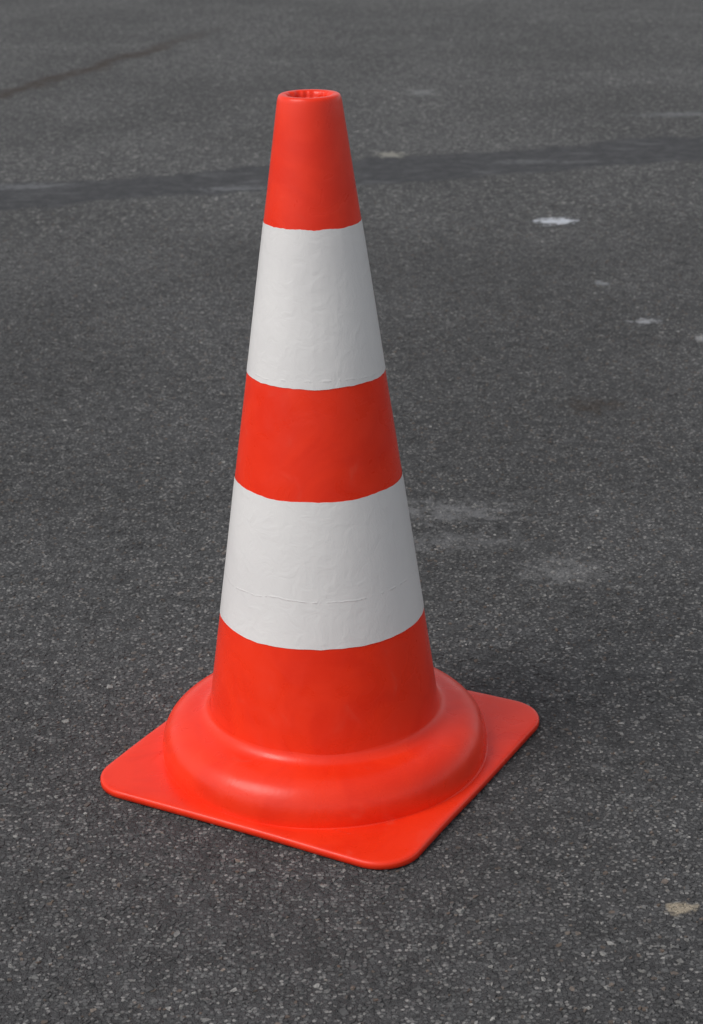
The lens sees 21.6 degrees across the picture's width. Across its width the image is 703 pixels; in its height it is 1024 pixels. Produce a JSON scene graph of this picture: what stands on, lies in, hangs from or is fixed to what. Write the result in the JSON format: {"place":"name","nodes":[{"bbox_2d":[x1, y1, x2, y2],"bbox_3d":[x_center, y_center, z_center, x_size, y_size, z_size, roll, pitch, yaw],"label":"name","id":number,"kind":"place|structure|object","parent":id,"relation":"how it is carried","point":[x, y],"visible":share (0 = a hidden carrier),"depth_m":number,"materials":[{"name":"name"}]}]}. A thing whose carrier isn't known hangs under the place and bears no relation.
{"place":"outdoors","nodes":[
{"label":"outdoors","id":0,"kind":"place"},
{"bbox_2d":[0,0,702,1023],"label":"asphalt ground","id":1,"kind":"structure","parent":0,"point":[530,108],"depth_m":3.11,"materials":[{"name":"grey asphalt"}]},
{"bbox_2d":[100,89,538,869],"bbox_3d":[-0.036,-0.072,1.991,0.396,0.749,0.396,11,25,27],"label":"traffic cone","id":2,"kind":"object","parent":1,"relation":"on","point":[326,707],"visible":1,"depth_m":1.96,"materials":[{"name":"orange plastic"}]},
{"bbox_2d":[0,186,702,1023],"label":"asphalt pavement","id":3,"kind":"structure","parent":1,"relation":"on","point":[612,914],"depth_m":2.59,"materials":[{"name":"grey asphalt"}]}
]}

